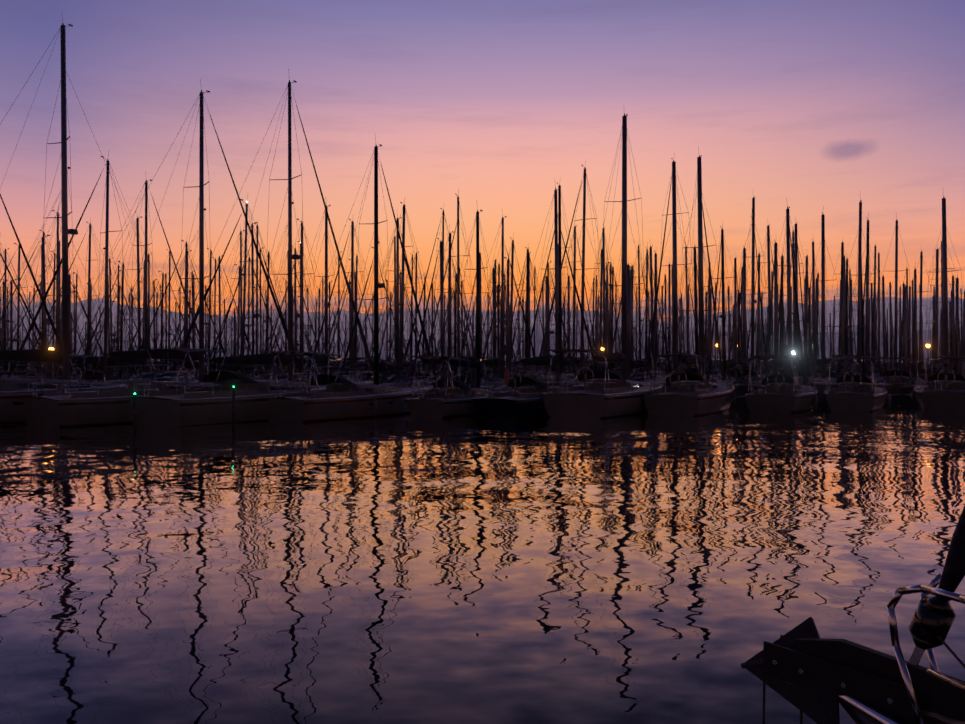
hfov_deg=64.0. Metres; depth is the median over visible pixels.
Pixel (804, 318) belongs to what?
sailboat
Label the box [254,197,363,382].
sailboat
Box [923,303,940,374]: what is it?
sailboat
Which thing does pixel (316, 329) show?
sailboat
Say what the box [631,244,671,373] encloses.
sailboat
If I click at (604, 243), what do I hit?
sailboat
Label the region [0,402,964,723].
harbour water
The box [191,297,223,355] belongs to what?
sailboat
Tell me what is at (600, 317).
sailboat
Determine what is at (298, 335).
sailboat
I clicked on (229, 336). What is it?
sailboat
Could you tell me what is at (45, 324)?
sailboat
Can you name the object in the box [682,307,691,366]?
sailboat
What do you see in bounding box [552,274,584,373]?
sailboat
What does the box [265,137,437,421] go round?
sailboat
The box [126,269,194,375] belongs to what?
sailboat
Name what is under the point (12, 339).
sailboat
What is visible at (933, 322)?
sailboat
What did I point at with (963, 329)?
sailboat
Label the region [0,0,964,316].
sky
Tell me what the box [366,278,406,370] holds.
sailboat
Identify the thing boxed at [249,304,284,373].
sailboat
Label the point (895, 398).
pontoon
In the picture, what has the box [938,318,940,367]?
sailboat
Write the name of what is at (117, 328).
sailboat
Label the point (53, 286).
sailboat
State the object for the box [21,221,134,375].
sailboat
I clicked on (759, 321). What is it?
sailboat
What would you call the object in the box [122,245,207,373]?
sailboat
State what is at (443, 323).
sailboat
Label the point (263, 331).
sailboat
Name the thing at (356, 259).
sailboat
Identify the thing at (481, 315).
sailboat
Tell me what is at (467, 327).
sailboat
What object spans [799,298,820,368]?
sailboat
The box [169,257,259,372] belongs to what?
sailboat
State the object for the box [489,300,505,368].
sailboat
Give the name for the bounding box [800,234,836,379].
sailboat
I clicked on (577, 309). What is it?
sailboat
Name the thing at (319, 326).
sailboat
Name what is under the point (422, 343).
sailboat
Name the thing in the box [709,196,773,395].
sailboat
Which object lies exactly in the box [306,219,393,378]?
sailboat
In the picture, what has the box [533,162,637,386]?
sailboat
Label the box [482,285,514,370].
sailboat
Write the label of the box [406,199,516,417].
sailboat
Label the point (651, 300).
sailboat
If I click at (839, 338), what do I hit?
sailboat
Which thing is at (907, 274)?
sailboat
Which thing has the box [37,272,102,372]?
sailboat
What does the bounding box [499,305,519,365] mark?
sailboat
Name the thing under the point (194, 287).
sailboat
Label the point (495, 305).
sailboat
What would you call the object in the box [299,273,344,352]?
sailboat
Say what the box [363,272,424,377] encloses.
sailboat
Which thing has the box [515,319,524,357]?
sailboat
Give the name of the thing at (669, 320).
sailboat
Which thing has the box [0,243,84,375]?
sailboat
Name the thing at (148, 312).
sailboat
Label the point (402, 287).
sailboat
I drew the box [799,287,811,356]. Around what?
sailboat
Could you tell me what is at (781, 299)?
sailboat
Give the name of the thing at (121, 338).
sailboat
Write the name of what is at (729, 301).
sailboat
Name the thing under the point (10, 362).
sailboat
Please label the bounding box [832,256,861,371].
sailboat
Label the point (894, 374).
sailboat
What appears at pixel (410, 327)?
sailboat
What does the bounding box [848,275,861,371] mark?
sailboat
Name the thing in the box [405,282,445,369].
sailboat
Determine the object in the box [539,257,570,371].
sailboat
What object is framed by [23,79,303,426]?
sailboat
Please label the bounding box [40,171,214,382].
sailboat
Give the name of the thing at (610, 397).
sailboat
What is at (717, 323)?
sailboat
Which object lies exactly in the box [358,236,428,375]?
sailboat
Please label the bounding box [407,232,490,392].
sailboat
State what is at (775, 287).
sailboat
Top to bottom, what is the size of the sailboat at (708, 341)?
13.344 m
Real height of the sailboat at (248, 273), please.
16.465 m
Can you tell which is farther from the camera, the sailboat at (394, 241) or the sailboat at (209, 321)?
the sailboat at (394, 241)
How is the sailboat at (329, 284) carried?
on the harbour water
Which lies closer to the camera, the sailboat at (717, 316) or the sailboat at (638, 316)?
the sailboat at (638, 316)
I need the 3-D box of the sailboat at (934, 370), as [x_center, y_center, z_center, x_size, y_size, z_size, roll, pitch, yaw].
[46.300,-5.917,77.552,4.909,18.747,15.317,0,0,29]
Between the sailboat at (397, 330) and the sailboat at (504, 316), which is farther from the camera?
the sailboat at (504, 316)
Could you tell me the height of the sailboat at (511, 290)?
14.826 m
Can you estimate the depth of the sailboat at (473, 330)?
128.01 m
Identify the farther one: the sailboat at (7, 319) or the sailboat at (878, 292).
the sailboat at (7, 319)
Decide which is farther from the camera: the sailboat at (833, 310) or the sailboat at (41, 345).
the sailboat at (833, 310)
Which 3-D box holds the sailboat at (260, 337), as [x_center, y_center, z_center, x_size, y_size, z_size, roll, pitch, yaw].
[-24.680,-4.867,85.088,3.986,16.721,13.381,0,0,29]
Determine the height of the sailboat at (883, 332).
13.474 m
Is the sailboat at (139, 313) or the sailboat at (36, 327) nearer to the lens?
the sailboat at (36, 327)
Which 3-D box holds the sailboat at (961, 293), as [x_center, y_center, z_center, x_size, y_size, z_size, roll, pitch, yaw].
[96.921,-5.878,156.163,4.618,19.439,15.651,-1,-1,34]
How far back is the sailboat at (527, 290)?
82.76 m
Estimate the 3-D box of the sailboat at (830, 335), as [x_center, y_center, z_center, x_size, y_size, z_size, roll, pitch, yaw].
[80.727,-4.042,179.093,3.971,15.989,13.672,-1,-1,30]
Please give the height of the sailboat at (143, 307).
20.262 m
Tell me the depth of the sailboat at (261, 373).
70.31 m
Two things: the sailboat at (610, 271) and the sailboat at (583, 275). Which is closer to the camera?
the sailboat at (583, 275)
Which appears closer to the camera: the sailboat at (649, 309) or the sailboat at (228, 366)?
the sailboat at (228, 366)
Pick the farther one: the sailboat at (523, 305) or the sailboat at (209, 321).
the sailboat at (523, 305)
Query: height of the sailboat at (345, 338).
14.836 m
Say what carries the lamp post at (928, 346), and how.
on the pontoon at (895, 398)
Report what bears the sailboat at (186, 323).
on the harbour water
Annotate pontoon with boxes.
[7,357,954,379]
[46,353,951,404]
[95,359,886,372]
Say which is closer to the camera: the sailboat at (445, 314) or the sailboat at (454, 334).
the sailboat at (454, 334)
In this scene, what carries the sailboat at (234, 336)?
on the harbour water
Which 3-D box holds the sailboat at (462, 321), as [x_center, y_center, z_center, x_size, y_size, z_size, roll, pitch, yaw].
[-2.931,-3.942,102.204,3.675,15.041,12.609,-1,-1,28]
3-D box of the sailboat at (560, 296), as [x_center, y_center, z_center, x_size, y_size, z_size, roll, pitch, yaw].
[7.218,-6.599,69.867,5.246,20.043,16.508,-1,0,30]
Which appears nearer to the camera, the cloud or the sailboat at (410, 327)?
the sailboat at (410, 327)
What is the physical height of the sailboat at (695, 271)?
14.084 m
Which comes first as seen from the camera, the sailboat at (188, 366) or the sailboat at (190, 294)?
the sailboat at (188, 366)
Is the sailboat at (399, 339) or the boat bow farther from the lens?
the sailboat at (399, 339)
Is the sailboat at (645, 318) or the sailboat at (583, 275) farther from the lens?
the sailboat at (645, 318)
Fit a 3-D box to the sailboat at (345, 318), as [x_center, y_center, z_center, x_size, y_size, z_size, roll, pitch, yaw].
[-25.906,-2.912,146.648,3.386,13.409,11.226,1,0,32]
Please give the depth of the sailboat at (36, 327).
55.92 m
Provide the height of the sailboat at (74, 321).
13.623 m
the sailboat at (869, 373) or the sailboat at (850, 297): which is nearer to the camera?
the sailboat at (869, 373)
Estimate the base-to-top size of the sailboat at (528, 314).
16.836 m
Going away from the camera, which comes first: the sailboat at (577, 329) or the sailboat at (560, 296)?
the sailboat at (560, 296)
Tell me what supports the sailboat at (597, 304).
on the harbour water
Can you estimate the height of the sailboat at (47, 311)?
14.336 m
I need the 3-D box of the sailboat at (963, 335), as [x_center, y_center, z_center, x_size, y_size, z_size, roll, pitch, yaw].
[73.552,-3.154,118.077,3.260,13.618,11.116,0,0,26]
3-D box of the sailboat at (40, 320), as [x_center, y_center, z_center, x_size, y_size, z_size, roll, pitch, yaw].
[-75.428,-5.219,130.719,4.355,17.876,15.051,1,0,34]
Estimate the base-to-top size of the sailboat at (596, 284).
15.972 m
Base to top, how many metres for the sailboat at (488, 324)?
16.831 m
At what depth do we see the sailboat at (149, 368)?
89.71 m
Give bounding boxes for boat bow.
[741,506,964,723]
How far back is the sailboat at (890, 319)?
133.65 m
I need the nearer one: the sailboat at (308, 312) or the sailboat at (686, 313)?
the sailboat at (686, 313)
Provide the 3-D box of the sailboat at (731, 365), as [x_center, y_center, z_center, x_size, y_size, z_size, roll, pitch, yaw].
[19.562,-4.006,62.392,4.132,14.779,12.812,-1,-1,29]
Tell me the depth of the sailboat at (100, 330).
131.56 m
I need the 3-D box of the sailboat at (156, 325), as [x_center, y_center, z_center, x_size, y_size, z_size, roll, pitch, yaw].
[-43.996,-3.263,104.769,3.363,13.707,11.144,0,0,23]
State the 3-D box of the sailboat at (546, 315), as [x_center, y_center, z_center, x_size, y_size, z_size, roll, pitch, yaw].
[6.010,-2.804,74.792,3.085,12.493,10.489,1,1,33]
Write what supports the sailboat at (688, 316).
on the harbour water
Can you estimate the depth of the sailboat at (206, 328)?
123.55 m
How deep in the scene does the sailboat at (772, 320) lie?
101.54 m
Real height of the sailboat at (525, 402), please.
14.058 m
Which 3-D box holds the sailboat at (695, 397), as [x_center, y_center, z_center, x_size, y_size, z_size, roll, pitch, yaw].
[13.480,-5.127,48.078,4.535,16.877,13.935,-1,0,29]
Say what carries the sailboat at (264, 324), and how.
on the harbour water
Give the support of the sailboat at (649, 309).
on the harbour water
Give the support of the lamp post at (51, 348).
on the pontoon at (895, 398)
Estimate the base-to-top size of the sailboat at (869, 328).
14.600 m
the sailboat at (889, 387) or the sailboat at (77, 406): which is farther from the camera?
the sailboat at (889, 387)
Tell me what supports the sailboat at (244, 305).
on the harbour water
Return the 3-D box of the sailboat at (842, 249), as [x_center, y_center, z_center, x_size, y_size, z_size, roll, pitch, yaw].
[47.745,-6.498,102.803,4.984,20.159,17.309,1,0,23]
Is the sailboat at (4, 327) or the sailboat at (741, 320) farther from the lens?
the sailboat at (741, 320)
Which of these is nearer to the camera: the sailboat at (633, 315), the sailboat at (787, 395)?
the sailboat at (787, 395)
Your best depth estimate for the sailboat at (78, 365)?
74.56 m
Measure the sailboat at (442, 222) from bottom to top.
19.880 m
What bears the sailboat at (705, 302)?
on the harbour water
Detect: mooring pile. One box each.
[132,393,137,429]
[231,386,235,425]
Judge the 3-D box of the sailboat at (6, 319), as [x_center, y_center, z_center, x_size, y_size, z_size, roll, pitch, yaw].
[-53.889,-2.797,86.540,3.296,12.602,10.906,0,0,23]
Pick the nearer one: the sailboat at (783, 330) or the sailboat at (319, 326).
the sailboat at (319, 326)
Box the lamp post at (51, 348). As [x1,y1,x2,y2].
[48,346,53,378]
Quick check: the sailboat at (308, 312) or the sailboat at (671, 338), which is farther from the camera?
the sailboat at (308, 312)
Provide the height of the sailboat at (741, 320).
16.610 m
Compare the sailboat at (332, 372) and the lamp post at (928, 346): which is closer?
the lamp post at (928, 346)
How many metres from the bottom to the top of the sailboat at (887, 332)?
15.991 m
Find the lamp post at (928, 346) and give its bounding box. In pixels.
[926,343,929,384]
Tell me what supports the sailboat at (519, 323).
on the harbour water
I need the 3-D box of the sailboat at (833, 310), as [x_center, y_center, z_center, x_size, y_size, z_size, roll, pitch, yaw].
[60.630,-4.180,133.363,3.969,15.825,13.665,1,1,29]
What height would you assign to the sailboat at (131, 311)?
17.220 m
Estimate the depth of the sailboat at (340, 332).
108.29 m
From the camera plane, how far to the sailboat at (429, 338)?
102.31 m
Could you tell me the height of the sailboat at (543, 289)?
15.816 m
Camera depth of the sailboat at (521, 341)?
103.29 m
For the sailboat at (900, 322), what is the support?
on the harbour water
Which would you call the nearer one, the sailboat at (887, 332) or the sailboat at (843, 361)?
the sailboat at (843, 361)
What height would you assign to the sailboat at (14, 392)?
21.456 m
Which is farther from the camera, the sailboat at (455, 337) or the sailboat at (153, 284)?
the sailboat at (153, 284)
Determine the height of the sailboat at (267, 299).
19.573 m
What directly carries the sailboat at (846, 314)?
on the harbour water
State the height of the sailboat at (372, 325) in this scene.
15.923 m
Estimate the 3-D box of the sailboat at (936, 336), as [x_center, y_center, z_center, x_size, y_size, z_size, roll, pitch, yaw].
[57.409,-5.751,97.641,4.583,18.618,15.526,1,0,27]
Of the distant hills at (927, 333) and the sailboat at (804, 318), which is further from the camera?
the distant hills at (927, 333)
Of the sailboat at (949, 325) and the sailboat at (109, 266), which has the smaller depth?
the sailboat at (109, 266)
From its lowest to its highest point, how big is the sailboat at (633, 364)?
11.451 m
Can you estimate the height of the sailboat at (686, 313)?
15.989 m
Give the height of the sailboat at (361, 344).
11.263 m
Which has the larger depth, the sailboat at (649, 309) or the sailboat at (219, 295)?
the sailboat at (649, 309)
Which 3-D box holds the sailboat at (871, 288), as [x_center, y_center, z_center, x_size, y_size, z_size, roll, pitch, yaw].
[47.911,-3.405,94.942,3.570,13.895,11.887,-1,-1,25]
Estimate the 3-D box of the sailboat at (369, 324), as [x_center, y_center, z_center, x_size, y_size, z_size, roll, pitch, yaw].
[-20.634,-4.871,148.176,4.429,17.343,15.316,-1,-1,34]
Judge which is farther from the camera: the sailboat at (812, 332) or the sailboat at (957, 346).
the sailboat at (812, 332)
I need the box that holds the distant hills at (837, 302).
[9,297,962,347]
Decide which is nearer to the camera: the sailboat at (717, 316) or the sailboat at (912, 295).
the sailboat at (912, 295)
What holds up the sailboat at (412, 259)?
on the harbour water
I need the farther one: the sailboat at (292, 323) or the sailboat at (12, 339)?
the sailboat at (292, 323)
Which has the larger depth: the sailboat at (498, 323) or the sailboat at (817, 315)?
the sailboat at (817, 315)
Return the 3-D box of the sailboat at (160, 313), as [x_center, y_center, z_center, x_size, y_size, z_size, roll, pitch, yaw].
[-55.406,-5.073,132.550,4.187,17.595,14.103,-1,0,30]
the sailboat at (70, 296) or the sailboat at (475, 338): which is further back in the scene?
the sailboat at (475, 338)
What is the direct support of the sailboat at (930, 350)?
on the harbour water
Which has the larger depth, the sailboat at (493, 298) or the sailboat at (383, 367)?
the sailboat at (493, 298)
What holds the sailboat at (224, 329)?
on the harbour water
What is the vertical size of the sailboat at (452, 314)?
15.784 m
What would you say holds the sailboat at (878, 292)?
on the harbour water
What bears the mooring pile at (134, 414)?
in the harbour water
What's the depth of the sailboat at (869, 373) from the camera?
76.12 m
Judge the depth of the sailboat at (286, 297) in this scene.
92.21 m
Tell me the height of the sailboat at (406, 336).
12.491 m
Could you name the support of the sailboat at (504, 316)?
on the harbour water
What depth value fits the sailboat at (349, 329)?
71.17 m
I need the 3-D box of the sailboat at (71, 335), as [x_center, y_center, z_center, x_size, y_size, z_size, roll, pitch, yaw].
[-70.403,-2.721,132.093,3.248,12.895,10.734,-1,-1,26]
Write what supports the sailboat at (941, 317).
on the harbour water
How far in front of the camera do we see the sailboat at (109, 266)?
96.23 m
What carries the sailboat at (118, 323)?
on the harbour water
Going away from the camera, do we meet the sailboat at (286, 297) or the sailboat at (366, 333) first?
the sailboat at (286, 297)
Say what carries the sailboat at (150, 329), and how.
on the harbour water
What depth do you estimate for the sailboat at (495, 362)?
63.04 m
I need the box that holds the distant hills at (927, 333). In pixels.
[9,326,960,363]
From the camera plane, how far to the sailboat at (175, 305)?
123.44 m
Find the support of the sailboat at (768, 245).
on the harbour water
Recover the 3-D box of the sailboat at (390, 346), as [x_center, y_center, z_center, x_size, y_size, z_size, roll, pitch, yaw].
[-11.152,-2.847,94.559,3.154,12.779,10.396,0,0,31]
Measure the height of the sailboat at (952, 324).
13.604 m
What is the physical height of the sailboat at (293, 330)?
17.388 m
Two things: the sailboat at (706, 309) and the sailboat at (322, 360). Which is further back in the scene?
the sailboat at (706, 309)
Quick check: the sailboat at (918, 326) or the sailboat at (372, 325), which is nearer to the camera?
the sailboat at (372, 325)
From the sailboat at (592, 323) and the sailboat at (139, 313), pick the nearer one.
the sailboat at (139, 313)
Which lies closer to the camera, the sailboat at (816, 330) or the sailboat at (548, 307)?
the sailboat at (548, 307)
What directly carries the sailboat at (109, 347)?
on the harbour water
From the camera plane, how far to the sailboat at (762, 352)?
114.56 m
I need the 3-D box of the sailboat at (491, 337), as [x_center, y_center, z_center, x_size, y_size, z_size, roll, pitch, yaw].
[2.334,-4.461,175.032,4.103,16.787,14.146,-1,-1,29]
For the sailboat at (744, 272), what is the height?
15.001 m
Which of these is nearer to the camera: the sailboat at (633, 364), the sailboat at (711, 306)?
the sailboat at (633, 364)
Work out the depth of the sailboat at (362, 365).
79.72 m
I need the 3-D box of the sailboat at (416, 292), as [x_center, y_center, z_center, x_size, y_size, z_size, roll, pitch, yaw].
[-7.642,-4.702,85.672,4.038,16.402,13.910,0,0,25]
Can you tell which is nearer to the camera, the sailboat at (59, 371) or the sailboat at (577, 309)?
the sailboat at (59, 371)
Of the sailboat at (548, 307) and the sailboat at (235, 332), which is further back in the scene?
the sailboat at (235, 332)
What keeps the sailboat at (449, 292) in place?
on the harbour water
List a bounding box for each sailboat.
[0,19,201,424]
[0,194,75,380]
[0,206,141,381]
[0,230,99,379]
[0,230,112,376]
[0,243,60,375]
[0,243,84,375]
[0,243,92,375]
[0,248,37,372]
[0,253,62,379]
[0,258,62,379]
[0,279,40,375]
[0,280,43,369]
[0,287,36,371]
[0,290,24,349]
[0,310,39,372]
[1,287,31,345]
[2,240,111,375]
[3,283,73,372]
[7,153,197,383]
[8,291,47,347]
[9,251,96,371]
[10,272,110,377]
[13,311,37,369]
[15,283,76,368]
[19,280,97,375]
[19,292,79,368]
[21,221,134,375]
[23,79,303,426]
[34,285,77,371]
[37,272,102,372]
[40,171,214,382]
[61,216,198,378]
[71,282,114,370]
[71,311,86,353]
[72,278,117,370]
[73,256,143,371]
[74,273,137,376]
[75,260,169,381]
[77,321,93,352]
[78,265,142,353]
[80,270,159,372]
[81,304,114,355]
[85,284,153,376]
[93,289,158,370]
[97,250,180,373]
[107,260,182,370]
[111,297,164,372]
[112,286,153,341]
[116,275,177,367]
[118,268,206,376]
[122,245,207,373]
[122,250,229,380]
[125,69,373,426]
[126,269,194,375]
[127,240,240,380]
[136,283,181,359]
[137,292,170,359]
[142,288,182,372]
[153,266,213,372]
[158,302,182,368]
[160,286,198,347]
[162,284,217,369]
[163,271,221,372]
[164,196,318,383]
[164,243,263,373]
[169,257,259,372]
[170,227,287,380]
[171,255,251,373]
[176,214,304,384]
[178,285,229,367]
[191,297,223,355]
[196,264,280,380]
[205,253,284,374]
[207,299,239,370]
[207,307,250,370]
[210,314,233,370]
[212,313,246,369]
[213,223,298,377]
[215,316,245,357]
[223,250,274,375]
[227,250,293,371]
[239,282,293,355]
[244,251,323,379]
[247,290,284,353]
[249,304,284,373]
[250,312,269,354]
[253,212,363,381]
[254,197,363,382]
[255,244,343,379]
[258,278,321,370]
[262,241,341,378]
[263,287,312,370]
[264,271,340,371]
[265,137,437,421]
[268,298,308,370]
[273,296,318,369]
[287,248,373,376]
[298,284,328,351]
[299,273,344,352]
[299,286,347,373]
[299,299,341,369]
[304,311,321,367]
[305,280,347,369]
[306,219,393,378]
[310,300,337,365]
[312,276,373,376]
[318,259,387,375]
[322,285,357,357]
[323,253,392,375]
[324,312,343,357]
[330,272,373,371]
[331,316,359,360]
[333,254,407,377]
[333,313,344,356]
[339,247,427,387]
[340,305,369,361]
[341,215,433,384]
[347,201,456,381]
[347,316,370,368]
[357,281,406,362]
[357,294,384,356]
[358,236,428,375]
[360,310,373,360]
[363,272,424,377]
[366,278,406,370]
[366,292,418,374]
[379,268,427,374]
[382,252,439,375]
[388,252,433,372]
[389,224,481,387]
[399,302,422,360]
[403,208,485,375]
[403,272,444,373]
[404,317,421,367]
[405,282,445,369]
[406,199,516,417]
[406,307,440,372]
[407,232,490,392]
[420,190,500,380]
[420,273,470,377]
[425,296,446,371]
[434,265,475,368]
[434,285,460,365]
[434,296,460,368]
[435,291,468,373]
[439,213,540,389]
[444,279,475,372]
[452,302,472,367]
[460,246,505,377]
[463,305,492,370]
[465,307,482,367]
[466,267,519,377]
[472,186,599,418]
[474,293,500,358]
[480,254,543,391]
[482,259,513,369]
[482,259,521,369]
[482,280,504,375]
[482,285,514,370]
[482,314,496,358]
[486,233,547,378]
[488,285,521,368]
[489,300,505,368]
[491,247,550,375]
[499,247,550,376]
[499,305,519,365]
[502,256,575,385]
[504,274,532,368]
[505,301,533,373]
[512,259,550,371]
[512,297,524,359]
[513,297,535,364]
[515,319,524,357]
[516,265,552,370]
[516,275,566,378]
[521,183,591,380]
[531,280,554,366]
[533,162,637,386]
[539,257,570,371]
[542,113,661,418]
[543,225,596,377]
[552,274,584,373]
[562,306,570,371]
[565,300,584,355]
[566,299,584,369]
[571,242,614,369]
[572,227,620,367]
[575,258,620,372]
[578,274,602,365]
[583,275,602,367]
[584,293,607,366]
[593,261,635,379]
[597,263,620,371]
[598,276,615,353]
[603,261,660,381]
[614,282,620,352]
[615,266,644,371]
[616,266,644,370]
[619,251,661,377]
[630,244,649,370]
[630,284,641,357]
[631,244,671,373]
[631,244,671,381]
[633,282,644,368]
[635,288,659,368]
[643,158,720,387]
[643,251,671,379]
[644,147,735,415]
[644,286,671,368]
[658,242,698,373]
[658,262,693,369]
[658,270,671,369]
[660,264,683,375]
[661,296,685,369]
[668,243,712,378]
[671,292,689,371]
[682,250,727,378]
[682,283,693,365]
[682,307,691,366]
[693,284,716,376]
[704,262,720,371]
[704,283,718,368]
[704,292,713,357]
[705,224,753,394]
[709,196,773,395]
[712,271,739,377]
[712,281,721,362]
[714,257,747,371]
[720,285,737,370]
[726,301,737,363]
[729,263,762,371]
[730,246,761,375]
[730,292,749,369]
[737,219,785,375]
[745,205,820,412]
[746,249,773,373]
[754,291,766,368]
[754,317,756,366]
[755,306,767,369]
[756,239,802,389]
[759,271,773,373]
[762,217,818,387]
[765,254,799,376]
[779,306,787,370]
[783,225,812,370]
[784,249,820,376]
[798,279,818,370]
[799,206,845,394]
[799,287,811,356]
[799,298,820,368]
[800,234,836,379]
[800,290,820,369]
[808,268,827,369]
[808,278,820,356]
[821,200,890,411]
[825,293,838,370]
[825,316,835,363]
[826,240,856,370]
[827,273,852,372]
[827,277,855,377]
[830,258,861,374]
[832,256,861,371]
[837,264,856,370]
[843,214,895,393]
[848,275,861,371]
[850,262,882,376]
[861,244,890,376]
[864,284,882,371]
[869,252,893,370]
[869,298,870,365]
[869,316,882,368]
[871,275,898,375]
[873,213,920,393]
[881,282,893,369]
[881,309,893,366]
[890,286,902,368]
[891,283,917,384]
[892,286,911,370]
[897,263,918,370]
[897,284,918,372]
[898,262,933,393]
[898,308,912,370]
[902,249,936,374]
[902,279,924,357]
[911,194,964,408]
[917,285,930,369]
[918,315,929,364]
[921,245,964,380]
[922,233,964,382]
[922,248,949,373]
[922,287,940,367]
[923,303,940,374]
[926,331,931,369]
[937,289,954,368]
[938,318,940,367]
[939,274,964,381]
[939,276,964,374]
[949,302,949,354]
[952,290,964,376]
[960,288,963,368]
[960,303,964,368]
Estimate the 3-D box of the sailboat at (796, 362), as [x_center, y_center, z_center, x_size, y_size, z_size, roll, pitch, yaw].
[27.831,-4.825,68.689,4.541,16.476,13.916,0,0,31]
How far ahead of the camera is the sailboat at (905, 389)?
64.73 m
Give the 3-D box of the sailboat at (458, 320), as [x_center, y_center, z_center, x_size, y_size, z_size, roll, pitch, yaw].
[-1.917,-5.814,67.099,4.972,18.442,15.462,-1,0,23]
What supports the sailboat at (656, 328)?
on the harbour water
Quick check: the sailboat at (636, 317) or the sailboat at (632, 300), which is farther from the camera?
the sailboat at (636, 317)
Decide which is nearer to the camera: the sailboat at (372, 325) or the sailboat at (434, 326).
the sailboat at (372, 325)
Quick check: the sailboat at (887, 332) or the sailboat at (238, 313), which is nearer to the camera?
the sailboat at (238, 313)
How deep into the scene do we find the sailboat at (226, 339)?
105.45 m
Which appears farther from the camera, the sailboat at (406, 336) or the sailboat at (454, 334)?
the sailboat at (406, 336)
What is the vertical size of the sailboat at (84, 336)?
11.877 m
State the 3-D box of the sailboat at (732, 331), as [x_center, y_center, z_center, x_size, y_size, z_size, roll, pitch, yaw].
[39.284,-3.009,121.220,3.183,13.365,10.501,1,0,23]
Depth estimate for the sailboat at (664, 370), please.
91.37 m
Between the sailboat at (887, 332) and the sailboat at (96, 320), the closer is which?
the sailboat at (96, 320)
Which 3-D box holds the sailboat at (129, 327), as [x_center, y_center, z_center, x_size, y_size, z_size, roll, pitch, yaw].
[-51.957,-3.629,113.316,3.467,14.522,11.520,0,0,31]
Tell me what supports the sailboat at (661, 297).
on the harbour water
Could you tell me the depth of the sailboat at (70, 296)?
67.12 m
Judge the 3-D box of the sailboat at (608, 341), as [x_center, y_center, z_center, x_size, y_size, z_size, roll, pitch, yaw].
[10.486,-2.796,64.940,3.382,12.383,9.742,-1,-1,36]
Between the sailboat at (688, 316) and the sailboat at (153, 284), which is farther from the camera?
the sailboat at (688, 316)
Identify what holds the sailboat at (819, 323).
on the harbour water
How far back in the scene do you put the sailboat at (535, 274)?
127.15 m
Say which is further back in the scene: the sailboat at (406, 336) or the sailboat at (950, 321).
the sailboat at (406, 336)
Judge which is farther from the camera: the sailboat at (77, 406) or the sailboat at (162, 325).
the sailboat at (162, 325)
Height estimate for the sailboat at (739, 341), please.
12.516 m
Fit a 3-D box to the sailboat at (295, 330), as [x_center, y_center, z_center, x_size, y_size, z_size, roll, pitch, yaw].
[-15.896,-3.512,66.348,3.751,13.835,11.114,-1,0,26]
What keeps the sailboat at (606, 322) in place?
on the harbour water
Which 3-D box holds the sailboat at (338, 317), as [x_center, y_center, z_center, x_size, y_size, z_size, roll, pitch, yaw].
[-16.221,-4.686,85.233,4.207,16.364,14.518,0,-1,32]
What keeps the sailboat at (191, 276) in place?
on the harbour water
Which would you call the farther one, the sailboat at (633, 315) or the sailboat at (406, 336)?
the sailboat at (406, 336)
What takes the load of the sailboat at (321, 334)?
on the harbour water
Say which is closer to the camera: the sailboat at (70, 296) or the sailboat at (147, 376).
the sailboat at (147, 376)
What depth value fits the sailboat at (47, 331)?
111.58 m
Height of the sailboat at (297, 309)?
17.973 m
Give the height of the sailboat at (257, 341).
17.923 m
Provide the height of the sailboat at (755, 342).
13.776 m
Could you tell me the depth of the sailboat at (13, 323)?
129.49 m
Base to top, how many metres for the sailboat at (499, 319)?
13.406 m
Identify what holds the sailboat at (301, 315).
on the harbour water
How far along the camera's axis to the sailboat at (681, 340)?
84.11 m
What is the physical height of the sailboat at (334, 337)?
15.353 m
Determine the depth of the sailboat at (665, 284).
113.41 m
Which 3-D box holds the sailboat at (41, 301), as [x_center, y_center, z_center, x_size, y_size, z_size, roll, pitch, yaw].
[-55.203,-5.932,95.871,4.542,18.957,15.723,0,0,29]
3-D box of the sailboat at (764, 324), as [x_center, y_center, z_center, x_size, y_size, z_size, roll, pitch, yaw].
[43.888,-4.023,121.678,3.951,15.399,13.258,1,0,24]
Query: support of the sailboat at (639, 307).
on the harbour water
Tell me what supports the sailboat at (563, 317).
on the harbour water
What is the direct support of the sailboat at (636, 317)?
on the harbour water
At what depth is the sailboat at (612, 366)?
70.25 m
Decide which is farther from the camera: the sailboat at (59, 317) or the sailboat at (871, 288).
the sailboat at (871, 288)
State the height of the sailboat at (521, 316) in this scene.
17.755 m
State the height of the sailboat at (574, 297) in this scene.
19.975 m
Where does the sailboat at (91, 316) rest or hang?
on the harbour water
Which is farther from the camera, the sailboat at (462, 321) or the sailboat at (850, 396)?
the sailboat at (462, 321)
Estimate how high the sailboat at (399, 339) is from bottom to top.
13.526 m
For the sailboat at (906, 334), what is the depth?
102.83 m
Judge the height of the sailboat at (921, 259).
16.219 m
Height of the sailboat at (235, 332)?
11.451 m
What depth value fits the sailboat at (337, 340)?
157.64 m
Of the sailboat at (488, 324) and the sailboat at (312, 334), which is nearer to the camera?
the sailboat at (312, 334)
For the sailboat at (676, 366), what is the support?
on the harbour water
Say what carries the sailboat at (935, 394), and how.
on the harbour water
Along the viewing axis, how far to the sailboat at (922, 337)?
153.68 m
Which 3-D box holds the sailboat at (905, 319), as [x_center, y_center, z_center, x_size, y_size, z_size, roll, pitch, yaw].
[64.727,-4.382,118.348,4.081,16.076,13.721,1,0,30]
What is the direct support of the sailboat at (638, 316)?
on the harbour water
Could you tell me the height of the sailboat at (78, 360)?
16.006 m
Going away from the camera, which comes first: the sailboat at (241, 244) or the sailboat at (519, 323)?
the sailboat at (241, 244)
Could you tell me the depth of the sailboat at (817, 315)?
116.97 m

